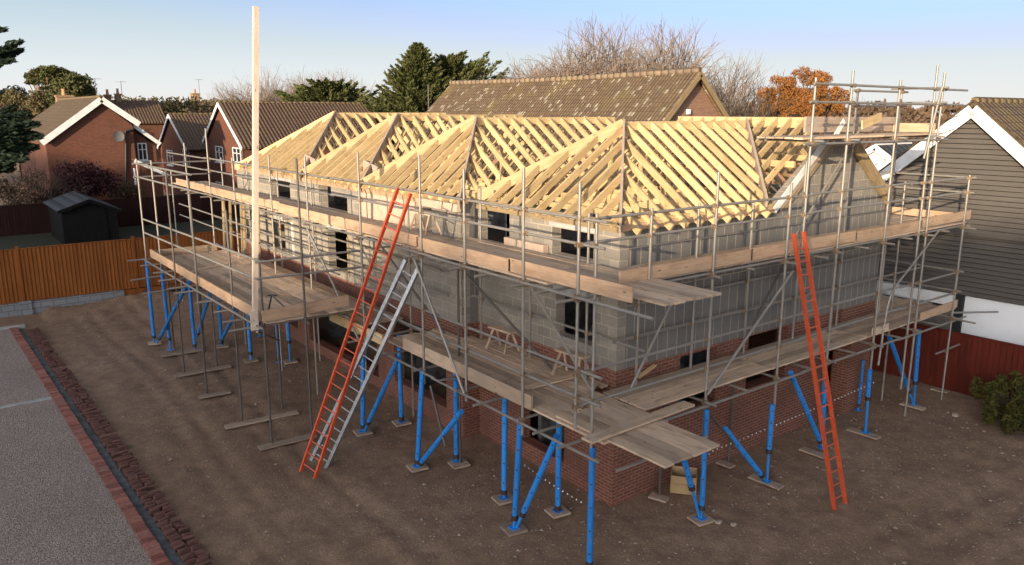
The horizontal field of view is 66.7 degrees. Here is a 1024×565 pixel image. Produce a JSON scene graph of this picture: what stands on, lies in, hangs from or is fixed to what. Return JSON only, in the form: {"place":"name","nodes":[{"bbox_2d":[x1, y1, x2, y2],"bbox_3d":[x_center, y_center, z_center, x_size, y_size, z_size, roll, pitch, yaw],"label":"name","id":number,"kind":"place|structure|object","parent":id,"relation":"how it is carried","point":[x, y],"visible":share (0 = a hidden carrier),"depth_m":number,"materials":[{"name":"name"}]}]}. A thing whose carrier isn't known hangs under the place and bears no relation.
{"place":"outdoors","nodes":[
{"label":"outdoors","id":0,"kind":"place"},
{"bbox_2d":[0,329,153,564],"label":"driveway","id":1,"kind":"structure","parent":0,"point":[58,505],"depth_m":16.61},
{"bbox_2d":[0,194,283,303],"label":"garden ground","id":2,"kind":"structure","parent":0,"point":[29,240],"depth_m":45.45,"materials":[{"name":"green plant"}]},
{"bbox_2d":[0,26,44,173],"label":"cedar tree","id":3,"kind":"object","parent":2,"relation":"on","point":[17,137],"visible":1,"depth_m":30.97,"materials":[{"name":"green plant"}]},
{"bbox_2d":[0,168,48,205],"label":"garden shrub","id":4,"kind":"object","parent":2,"relation":"on","point":[6,188],"visible":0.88,"depth_m":45.34,"materials":[{"name":"brown plant"}]},
{"bbox_2d":[0,161,81,205],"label":"bare tree","id":5,"kind":"object","parent":2,"relation":"on","point":[54,188],"visible":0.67,"depth_m":45.43,"materials":[{"name":"brown plant"}]},
{"bbox_2d":[16,163,91,200],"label":"bare tree","id":6,"kind":"object","parent":2,"relation":"on","point":[57,185],"visible":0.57,"depth_m":46.01,"materials":[{"name":"brown plant"}]},
{"bbox_2d":[43,191,121,243],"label":"garden shed","id":7,"kind":"structure","parent":2,"relation":"on","point":[75,217],"depth_m":41.65,"materials":[{"name":"black wood"}]},
{"bbox_2d":[88,211,108,242],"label":"door","id":8,"kind":"structure","parent":7,"relation":"in","point":[97,219],"depth_m":41.78,"materials":[{"name":"black wood"}]},
{"bbox_2d":[45,158,122,197],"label":"garden shrub","id":9,"kind":"object","parent":2,"relation":"on","point":[96,178],"visible":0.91,"depth_m":46.70,"materials":[{"name":"purple plant"}]},
{"bbox_2d":[21,78,168,203],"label":"brick house","id":10,"kind":"structure","parent":2,"relation":"on","point":[101,130],"depth_m":50.47,"materials":[{"name":"tile"}]},
{"bbox_2d":[137,143,149,161],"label":"window","id":11,"kind":"structure","parent":10,"relation":"in","point":[141,147],"depth_m":52.17,"materials":[{"name":"white paint"}]},
{"bbox_2d":[0,193,239,236],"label":"boundary fence","id":12,"kind":"object","parent":2,"relation":"on","point":[25,219],"visible":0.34,"depth_m":48.27,"materials":[{"name":"brown wood"}]},
{"bbox_2d":[107,179,145,199],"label":"garden shrub","id":13,"kind":"object","parent":2,"relation":"on","point":[130,192],"visible":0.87,"depth_m":48.85,"materials":[{"name":"green plant"}]},
{"bbox_2d":[157,113,211,194],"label":"brick house","id":14,"kind":"structure","parent":2,"relation":"on","point":[180,129],"depth_m":67.86,"materials":[{"name":"brick"}]},
{"bbox_2d":[202,101,387,187],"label":"brick house","id":15,"kind":"structure","parent":2,"relation":"on","point":[229,131],"depth_m":58.12,"materials":[{"name":"brown tile"}]},
{"bbox_2d":[0,163,1023,564],"bbox_3d":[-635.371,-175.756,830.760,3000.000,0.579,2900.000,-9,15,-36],"label":"ground","id":16,"kind":"structure","parent":0,"point":[340,489],"depth_m":17.28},
{"bbox_2d":[0,87,32,115],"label":"bushy tree","id":17,"kind":"object","parent":16,"relation":"on","point":[8,97],"visible":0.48,"depth_m":81.66,"materials":[{"name":"green plant"}]},
{"bbox_2d":[18,88,49,115],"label":"bushy tree","id":18,"kind":"object","parent":16,"relation":"on","point":[36,103],"visible":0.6,"depth_m":75.37,"materials":[{"name":"green plant"}]},
{"bbox_2d":[23,65,74,93],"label":"umbrella pine","id":19,"kind":"object","parent":16,"relation":"on","point":[47,76],"visible":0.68,"depth_m":78.10,"materials":[{"name":"green plant"}]},
{"bbox_2d":[0,290,124,317],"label":"block garden wall","id":20,"kind":"structure","parent":16,"relation":"on","point":[23,308],"depth_m":31.66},
{"bbox_2d":[0,225,284,304],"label":"garden fence","id":21,"kind":"object","parent":20,"relation":"on","point":[41,272],"visible":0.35,"depth_m":32.27,"materials":[{"name":"orange wood"}]},
{"bbox_2d":[124,282,195,295],"bbox_3d":[-9.841,-0.646,38.440,17.069,0.260,0.050,-9,15,-36],"label":"gravel board","id":22,"kind":"object","parent":21,"relation":"attached to","point":[140,290],"visible":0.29,"depth_m":33.87,"materials":[{"name":"grey concrete"}]},
{"bbox_2d":[43,72,97,105],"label":"evergreen tree","id":23,"kind":"object","parent":16,"relation":"on","point":[78,85],"visible":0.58,"depth_m":73.32,"materials":[{"name":"green plant"}]},
{"bbox_2d":[9,327,171,564],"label":"driveway brick edging","id":24,"kind":"object","parent":16,"relation":"on","point":[149,543],"visible":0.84,"depth_m":17.73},
{"bbox_2d":[18,328,183,564],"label":"trench mortar strip","id":25,"kind":"object","parent":16,"relation":"on","point":[171,555],"visible":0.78,"depth_m":17.80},
{"bbox_2d":[103,81,165,189],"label":"chimney house","id":26,"kind":"structure","parent":16,"relation":"on","point":[150,115],"depth_m":78.63,"materials":[{"name":"tile"}]},
{"bbox_2d":[33,94,238,115],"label":"hedge scrub","id":27,"kind":"object","parent":16,"relation":"on","point":[168,106],"visible":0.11,"depth_m":92.86,"materials":[{"name":"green plant"}]},
{"bbox_2d":[148,340,160,345],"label":"sole pad","id":28,"kind":"object","parent":16,"relation":"on","point":[150,343],"visible":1,"depth_m":27.16,"materials":[{"name":"brown wood"}]},
{"bbox_2d":[145,262,155,342],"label":"steel prop","id":29,"kind":"object","parent":28,"relation":"on","point":[150,304],"visible":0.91,"depth_m":26.91,"materials":[{"name":"blue paint"}]},
{"bbox_2d":[156,282,189,342],"bbox_3d":[-11.079,1.062,25.280,0.137,2.961,4.339,-10,16,-38],"label":"steel prop","id":30,"kind":"object","parent":28,"relation":"on","point":[168,320],"visible":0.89,"depth_m":25.24,"materials":[{"name":"blue paint"}]},
{"bbox_2d":[160,267,173,350],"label":"steel prop","id":31,"kind":"object","parent":16,"relation":"on","point":[169,339],"visible":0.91,"depth_m":26.05,"materials":[{"name":"blue paint"}]},
{"bbox_2d":[161,348,201,356],"bbox_3d":[-11.095,2.359,26.193,1.335,0.045,0.220,-8,15,-32],"label":"sole board","id":32,"kind":"object","parent":16,"relation":"on","point":[179,352],"visible":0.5,"depth_m":26.12,"materials":[{"name":"brown wood"}]},
{"bbox_2d":[187,279,196,348],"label":"steel prop","id":33,"kind":"object","parent":32,"relation":"on","point":[194,344],"visible":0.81,"depth_m":26.21,"materials":[{"name":"blue paint"}]},
{"bbox_2d":[174,365,230,377],"bbox_3d":[-9.669,2.770,24.337,1.680,0.045,0.220,-9,15,-35],"label":"sole board","id":34,"kind":"object","parent":16,"relation":"on","point":[201,371],"visible":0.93,"depth_m":24.27,"materials":[{"name":"brown wood"}]},
{"bbox_2d":[127,158,363,443],"bbox_3d":[-8.543,-0.444,22.978,3.401,6.930,11.794,-9,15,-36],"label":"loading bay scaffold","id":35,"kind":"object","parent":16,"relation":"on","point":[225,274],"visible":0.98,"depth_m":21.38,"materials":[{"name":"metal"}]},
{"bbox_2d":[252,6,258,311],"bbox_3d":[-5.844,-2.552,17.708,0.120,7.138,0.090,-4,13,-37],"label":"timber pole","id":36,"kind":"object","parent":35,"relation":"attached to","point":[255,126],"visible":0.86,"depth_m":17.60,"materials":[{"name":"brown wood"}]},
{"bbox_2d":[202,65,309,112],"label":"bare tree","id":37,"kind":"object","parent":16,"relation":"on","point":[269,96],"visible":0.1,"depth_m":94.00,"materials":[{"name":"brown plant"}]},
{"bbox_2d":[224,410,298,428],"bbox_3d":[-6.590,3.614,20.522,1.896,0.045,0.220,-8,15,-33],"label":"sole board","id":38,"kind":"object","parent":16,"relation":"on","point":[258,420],"visible":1,"depth_m":20.46,"materials":[{"name":"brown wood"}]},
{"bbox_2d":[258,433,316,450],"bbox_3d":[-5.520,3.917,19.153,1.411,0.045,0.220,-8,15,-34],"label":"sole board","id":39,"kind":"object","parent":16,"relation":"on","point":[285,442],"visible":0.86,"depth_m":19.10,"materials":[{"name":"brown wood"}]},
{"bbox_2d":[273,77,379,110],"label":"tree","id":40,"kind":"object","parent":16,"relation":"on","point":[326,90],"visible":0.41,"depth_m":81.93,"materials":[{"name":"green plant"}]},
{"bbox_2d":[280,65,380,104],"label":"bare tree","id":41,"kind":"object","parent":16,"relation":"on","point":[327,78],"visible":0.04,"depth_m":101.47,"materials":[{"name":"brown plant"}]},
{"bbox_2d":[299,187,411,478],"bbox_3d":[-3.455,1.199,17.009,2.695,6.480,0.426,-3,13,-12],"label":"ladder","id":42,"kind":"object","parent":16,"relation":"on","point":[366,324],"visible":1,"depth_m":16.99,"materials":[{"name":"metal"}]},
{"bbox_2d":[353,427,372,436],"bbox_3d":[-3.786,3.792,19.736,0.404,0.045,0.380,-7,14,-28],"label":"sole pad","id":43,"kind":"object","parent":16,"relation":"on","point":[357,433],"visible":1,"depth_m":19.64,"materials":[{"name":"brown wood"}]},
{"bbox_2d":[358,354,366,432],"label":"steel prop","id":44,"kind":"object","parent":43,"relation":"on","point":[362,425],"visible":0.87,"depth_m":19.55,"materials":[{"name":"blue paint"}]},
{"bbox_2d":[363,356,400,430],"bbox_3d":[-3.186,2.748,18.910,0.137,2.323,1.594,-12,17,-44],"label":"steel prop","id":45,"kind":"object","parent":44,"relation":"on","point":[381,393],"visible":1,"depth_m":18.80,"materials":[{"name":"blue paint"}]},
{"bbox_2d":[309,259,419,467],"bbox_3d":[-3.327,1.915,17.418,2.744,4.986,0.270,1,12,4],"label":"ladder","id":46,"kind":"object","parent":16,"relation":"on","point":[380,350],"visible":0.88,"depth_m":17.31,"materials":[{"name":"metal"}]},
{"bbox_2d":[392,418,411,426],"bbox_3d":[-2.889,3.659,20.344,0.404,0.045,0.380,-7,14,-28],"label":"sole pad","id":47,"kind":"object","parent":16,"relation":"on","point":[398,424],"visible":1,"depth_m":20.25,"materials":[{"name":"brown wood"}]},
{"bbox_2d":[397,335,405,422],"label":"steel prop","id":48,"kind":"object","parent":47,"relation":"on","point":[400,394],"visible":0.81,"depth_m":20.10,"materials":[{"name":"blue paint"}]},
{"bbox_2d":[359,41,453,159],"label":"conifer","id":49,"kind":"object","parent":16,"relation":"on","point":[412,78],"visible":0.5,"depth_m":68.28,"materials":[{"name":"green plant"}]},
{"bbox_2d":[406,463,428,472],"bbox_3d":[-2.168,4.221,17.797,0.404,0.045,0.380,-7,14,-28],"label":"sole pad","id":50,"kind":"object","parent":16,"relation":"on","point":[411,468],"visible":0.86,"depth_m":17.71,"materials":[{"name":"brown wood"}]},
{"bbox_2d":[412,370,424,467],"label":"steel prop","id":51,"kind":"object","parent":50,"relation":"on","point":[419,419],"visible":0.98,"depth_m":17.44,"materials":[{"name":"blue paint"}]},
{"bbox_2d":[418,409,463,465],"bbox_3d":[-1.576,3.411,16.904,0.137,1.904,1.790,-10,16,-37],"label":"steel prop","id":52,"kind":"object","parent":51,"relation":"on","point":[445,431],"visible":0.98,"depth_m":16.78,"materials":[{"name":"blue paint"}]},
{"bbox_2d":[448,458,469,469],"bbox_3d":[-1.225,4.186,17.960,0.404,0.045,0.380,-7,14,-28],"label":"sole pad","id":53,"kind":"object","parent":16,"relation":"on","point":[458,465],"visible":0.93,"depth_m":17.87,"materials":[{"name":"brown wood"}]},
{"bbox_2d":[451,373,459,462],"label":"steel prop","id":54,"kind":"object","parent":53,"relation":"on","point":[455,459],"visible":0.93,"depth_m":17.74,"materials":[{"name":"blue paint"}]},
{"bbox_2d":[430,50,509,80],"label":"conifer","id":55,"kind":"object","parent":16,"relation":"on","point":[456,66],"visible":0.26,"depth_m":72.11,"materials":[{"name":"green plant"}]},
{"bbox_2d":[34,98,964,120],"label":"wood","id":56,"kind":"object","parent":16,"relation":"on","point":[909,110],"visible":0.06,"depth_m":346.02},
{"bbox_2d":[491,492,512,505],"bbox_3d":[-0.171,4.545,16.338,0.404,0.045,0.380,-7,14,-28],"label":"sole pad","id":57,"kind":"object","parent":16,"relation":"on","point":[498,501],"visible":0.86,"depth_m":16.26,"materials":[{"name":"brown wood"}]},
{"bbox_2d":[498,398,509,500],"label":"steel prop","id":58,"kind":"object","parent":57,"relation":"on","point":[503,497],"visible":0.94,"depth_m":16.08,"materials":[{"name":"blue paint"}]},
{"bbox_2d":[500,521,527,536],"bbox_3d":[0.040,4.803,15.168,0.404,0.045,0.380,-7,14,-28],"label":"sole pad","id":59,"kind":"object","parent":16,"relation":"on","point":[510,532],"visible":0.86,"depth_m":15.10,"materials":[{"name":"brown wood"}]},
{"bbox_2d":[508,417,521,530],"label":"steel prop","id":60,"kind":"object","parent":59,"relation":"on","point":[516,485],"visible":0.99,"depth_m":14.80,"materials":[{"name":"blue paint"}]},
{"bbox_2d":[515,433,559,527],"bbox_3d":[0.460,3.744,14.513,0.137,2.271,1.105,-12,17,-43],"label":"steel prop","id":61,"kind":"object","parent":60,"relation":"on","point":[537,479],"visible":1,"depth_m":14.42,"materials":[{"name":"blue paint"}]},
{"bbox_2d":[498,46,569,78],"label":"bare tree","id":62,"kind":"object","parent":16,"relation":"on","point":[524,74],"visible":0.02,"depth_m":74.38,"materials":[{"name":"brown plant"}]},
{"bbox_2d":[46,306,1023,564],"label":"scattered stones","id":63,"kind":"object","parent":16,"relation":"on","point":[636,506],"visible":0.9,"depth_m":16.60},
{"bbox_2d":[544,505,570,518],"bbox_3d":[0.928,4.661,15.819,0.404,0.045,0.380,-7,14,-28],"label":"sole pad","id":64,"kind":"object","parent":16,"relation":"on","point":[553,514],"visible":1,"depth_m":15.74,"materials":[{"name":"brown wood"}]},
{"bbox_2d":[552,422,563,513],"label":"steel prop","id":65,"kind":"object","parent":64,"relation":"on","point":[557,509],"visible":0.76,"depth_m":15.61,"materials":[{"name":"blue paint"}]},
{"bbox_2d":[234,111,892,506],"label":"unfinished house","id":66,"kind":"structure","parent":16,"relation":"on","point":[646,179],"depth_m":19.01,"materials":[{"name":"beige brick"}]},
{"bbox_2d":[167,64,997,494],"bbox_3d":[-0.103,-2.301,26.414,15.855,9.090,27.256,-9,15,-36],"label":"scaffold","id":67,"kind":"object","parent":16,"relation":"on","point":[663,442],"visible":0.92,"depth_m":16.59,"materials":[{"name":"metal"}]},
{"bbox_2d":[240,204,246,253],"bbox_3d":[-10.185,-2.168,29.456,0.040,2.156,0.500,-5,11,-37],"label":"upright plank","id":68,"kind":"object","parent":67,"relation":"on","point":[243,231],"visible":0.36,"depth_m":29.42,"materials":[{"name":"brown wood"}]},
{"bbox_2d":[408,211,441,235],"bbox_3d":[-2.095,-1.434,18.678,0.490,0.507,0.900,-9,15,-36],"label":"trestle","id":69,"kind":"object","parent":67,"relation":"on","point":[427,225],"visible":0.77,"depth_m":18.49,"materials":[{"name":"brown wood"}]},
{"bbox_2d":[485,325,519,354],"bbox_3d":[-0.218,1.290,17.621,0.488,0.507,0.750,-11,17,-41],"label":"trestle","id":70,"kind":"object","parent":67,"relation":"on","point":[507,331],"visible":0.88,"depth_m":17.54,"materials":[{"name":"brown wood"}]},
{"bbox_2d":[524,374,583,389],"bbox_3d":[0.969,1.965,15.752,1.776,0.035,0.160,-9,15,-35],"label":"loose plank","id":71,"kind":"object","parent":67,"relation":"on","point":[550,381],"visible":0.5,"depth_m":15.58,"materials":[{"name":"brown wood"}]},
{"bbox_2d":[551,347,590,378],"bbox_3d":[1.218,1.673,15.840,0.489,0.527,0.800,-11,17,-41],"label":"trestle","id":72,"kind":"object","parent":67,"relation":"on","point":[560,350],"visible":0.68,"depth_m":15.90,"materials":[{"name":"brown wood"}]},
{"bbox_2d":[581,401,694,443],"bbox_3d":[2.246,2.410,13.530,2.641,0.040,0.250,-10,16,-38],"label":"loose plank","id":73,"kind":"object","parent":67,"relation":"on","point":[618,429],"visible":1,"depth_m":13.41,"materials":[{"name":"brown wood"}]},
{"bbox_2d":[519,13,663,77],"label":"bare tree","id":74,"kind":"object","parent":16,"relation":"on","point":[592,64],"visible":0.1,"depth_m":59.10,"materials":[{"name":"brown plant"}]},
{"bbox_2d":[525,25,679,77],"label":"bare tree","id":75,"kind":"object","parent":16,"relation":"on","point":[557,57],"visible":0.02,"depth_m":64.52,"materials":[{"name":"brown plant"}]},
{"bbox_2d":[594,18,756,106],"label":"bare tree","id":76,"kind":"object","parent":16,"relation":"on","point":[665,61],"visible":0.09,"depth_m":55.03,"materials":[{"name":"brown plant"}]},
{"bbox_2d":[670,465,696,495],"bbox_3d":[3.691,4.256,16.704,0.540,0.466,0.684,3,13,14],"label":"cardboard box","id":77,"kind":"object","parent":16,"relation":"on","point":[678,484],"visible":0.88,"depth_m":16.59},
{"bbox_2d":[687,512,714,526],"bbox_3d":[3.779,4.728,15.538,0.404,0.045,0.380,-7,14,-28],"label":"sole pad","id":78,"kind":"object","parent":16,"relation":"on","point":[699,523],"visible":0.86,"depth_m":15.45,"materials":[{"name":"brown wood"}]},
{"bbox_2d":[695,409,709,520],"bbox_3d":[3.795,3.603,15.363,0.288,2.233,0.275,-9,15,-36],"label":"steel prop","id":79,"kind":"object","parent":78,"relation":"on","point":[701,505],"visible":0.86,"depth_m":15.37,"materials":[{"name":"blue paint"}]},
{"bbox_2d":[682,460,700,517],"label":"steel prop","id":80,"kind":"object","parent":79,"relation":"on","point":[689,479],"visible":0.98,"depth_m":15.07,"materials":[{"name":"blue paint"}]},
{"bbox_2d":[654,56,784,127],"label":"bare tree","id":81,"kind":"object","parent":16,"relation":"on","point":[737,89],"visible":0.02,"depth_m":56.34,"materials":[{"name":"brown plant"}]},
{"bbox_2d":[748,473,783,489],"bbox_3d":[5.587,4.385,17.111,0.220,0.045,0.756,-10,16,-40],"label":"sole board","id":82,"kind":"object","parent":16,"relation":"on","point":[773,484],"visible":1,"depth_m":17.02,"materials":[{"name":"brown wood"}]},
{"bbox_2d":[761,403,774,483],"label":"steel prop","id":83,"kind":"object","parent":82,"relation":"on","point":[770,430],"visible":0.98,"depth_m":16.82,"materials":[{"name":"blue paint"}]},
{"bbox_2d":[723,426,766,481],"bbox_3d":[4.938,3.648,16.413,1.625,1.674,0.137,-9,15,-36],"label":"steel prop","id":84,"kind":"object","parent":83,"relation":"on","point":[750,461],"visible":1,"depth_m":16.35,"materials":[{"name":"blue paint"}]},
{"bbox_2d":[799,446,824,458],"bbox_3d":[7.213,4.067,18.572,0.220,0.045,0.652,-10,16,-39],"label":"sole board","id":85,"kind":"object","parent":16,"relation":"on","point":[812,452],"visible":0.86,"depth_m":18.57,"materials":[{"name":"brown wood"}]},
{"bbox_2d":[816,379,826,449],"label":"steel prop","id":86,"kind":"object","parent":85,"relation":"on","point":[824,400],"visible":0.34,"depth_m":18.26,"materials":[{"name":"blue paint"}]},
{"bbox_2d":[788,370,822,448],"bbox_3d":[6.812,2.977,17.956,1.788,2.324,0.137,-10,16,-38],"label":"steel prop","id":87,"kind":"object","parent":86,"relation":"on","point":[806,408],"visible":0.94,"depth_m":17.84,"materials":[{"name":"blue paint"}]},
{"bbox_2d":[791,231,847,509],"bbox_3d":[6.369,1.809,16.087,0.463,5.607,1.511,-10,16,-39],"label":"ladder","id":88,"kind":"object","parent":16,"relation":"on","point":[814,367],"visible":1,"depth_m":16.05,"materials":[{"name":"metal"}]},
{"bbox_2d":[741,106,961,120],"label":"wood","id":89,"kind":"object","parent":16,"relation":"on","point":[903,118],"visible":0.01,"depth_m":70.50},
{"bbox_2d":[853,360,864,411],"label":"steel prop","id":90,"kind":"object","parent":16,"relation":"on","point":[860,386],"visible":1,"depth_m":21.01,"materials":[{"name":"blue paint"}]},
{"bbox_2d":[847,427,880,439],"bbox_3d":[8.908,3.821,19.704,0.220,0.045,0.779,-10,16,-39],"label":"sole board","id":91,"kind":"object","parent":16,"relation":"on","point":[869,435],"visible":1,"depth_m":19.64,"materials":[{"name":"brown wood"}]},
{"bbox_2d":[860,368,871,433],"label":"steel prop","id":92,"kind":"object","parent":91,"relation":"on","point":[868,388],"visible":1,"depth_m":19.35,"materials":[{"name":"blue paint"}]},
{"bbox_2d":[899,401,925,410],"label":"sole board","id":93,"kind":"object","parent":16,"relation":"on","point":[920,408],"visible":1,"depth_m":21.44,"materials":[{"name":"brown wood"}]},
{"bbox_2d":[910,329,920,405],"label":"steel prop","id":94,"kind":"object","parent":93,"relation":"on","point":[916,360],"visible":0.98,"depth_m":21.19,"materials":[{"name":"blue paint"}]},
{"bbox_2d":[887,336,913,404],"bbox_3d":[10.405,2.362,20.779,1.867,2.325,0.137,-9,15,-36],"label":"steel prop","id":95,"kind":"object","parent":94,"relation":"on","point":[896,355],"visible":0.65,"depth_m":20.55,"materials":[{"name":"blue paint"}]},
{"bbox_2d":[869,323,1023,401],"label":"boundary fence","id":96,"kind":"object","parent":16,"relation":"on","point":[986,360],"visible":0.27,"depth_m":22.71,"materials":[{"name":"red wood"}]},
{"bbox_2d":[969,369,1023,423],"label":"green bush","id":97,"kind":"object","parent":16,"relation":"on","point":[1000,388],"visible":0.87,"depth_m":20.52,"materials":[{"name":"green plant"}]},
{"bbox_2d":[980,397,1023,434],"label":"green bush","id":98,"kind":"object","parent":16,"relation":"on","point":[1010,421],"visible":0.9,"depth_m":20.01,"materials":[{"name":"green plant"}]},
{"bbox_2d":[0,0,1023,116],"label":"sky","id":99,"kind":"structure","parent":0,"point":[157,48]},
{"bbox_2d":[405,67,743,182],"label":"old pantiled house","id":100,"kind":"structure","parent":0,"point":[671,94],"depth_m":38.82,"materials":[{"name":"tile"}]},
{"bbox_2d":[737,121,948,292],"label":"brown roofed house","id":101,"kind":"structure","parent":0,"point":[806,148],"depth_m":38.54,"materials":[{"name":"brick"}]},
{"bbox_2d":[866,142,921,300],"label":"white gabled house","id":102,"kind":"structure","parent":0,"point":[880,155],"depth_m":31.47,"materials":[{"name":"paint"}]},
{"bbox_2d":[874,97,1023,345],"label":"clad house","id":103,"kind":"structure","parent":0,"point":[984,144],"depth_m":23.26,"materials":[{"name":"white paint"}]},
{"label":"neighbouring garden ground","id":104,"kind":"structure","parent":0,"visible":0},
{"bbox_2d":[709,64,799,151],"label":"bare tree","id":105,"kind":"object","parent":104,"relation":"on","point":[741,112],"visible":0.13,"depth_m":50.20,"materials":[{"name":"brown plant"}]},
{"bbox_2d":[707,49,858,129],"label":"bare tree","id":106,"kind":"object","parent":104,"relation":"on","point":[738,95],"visible":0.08,"depth_m":51.64,"materials":[{"name":"brown plant"}]},
{"bbox_2d":[755,65,855,116],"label":"copper tree","id":107,"kind":"object","parent":104,"relation":"on","point":[799,106],"visible":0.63,"depth_m":49.68,"materials":[{"name":"orange plant"}]},
{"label":"sole pad","id":108,"kind":"object","parent":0,"visible":0},
{"bbox_2d":[586,446,595,564],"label":"steel prop","id":109,"kind":"object","parent":108,"relation":"on","point":[590,509],"visible":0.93,"depth_m":13.43,"materials":[{"name":"blue paint"}]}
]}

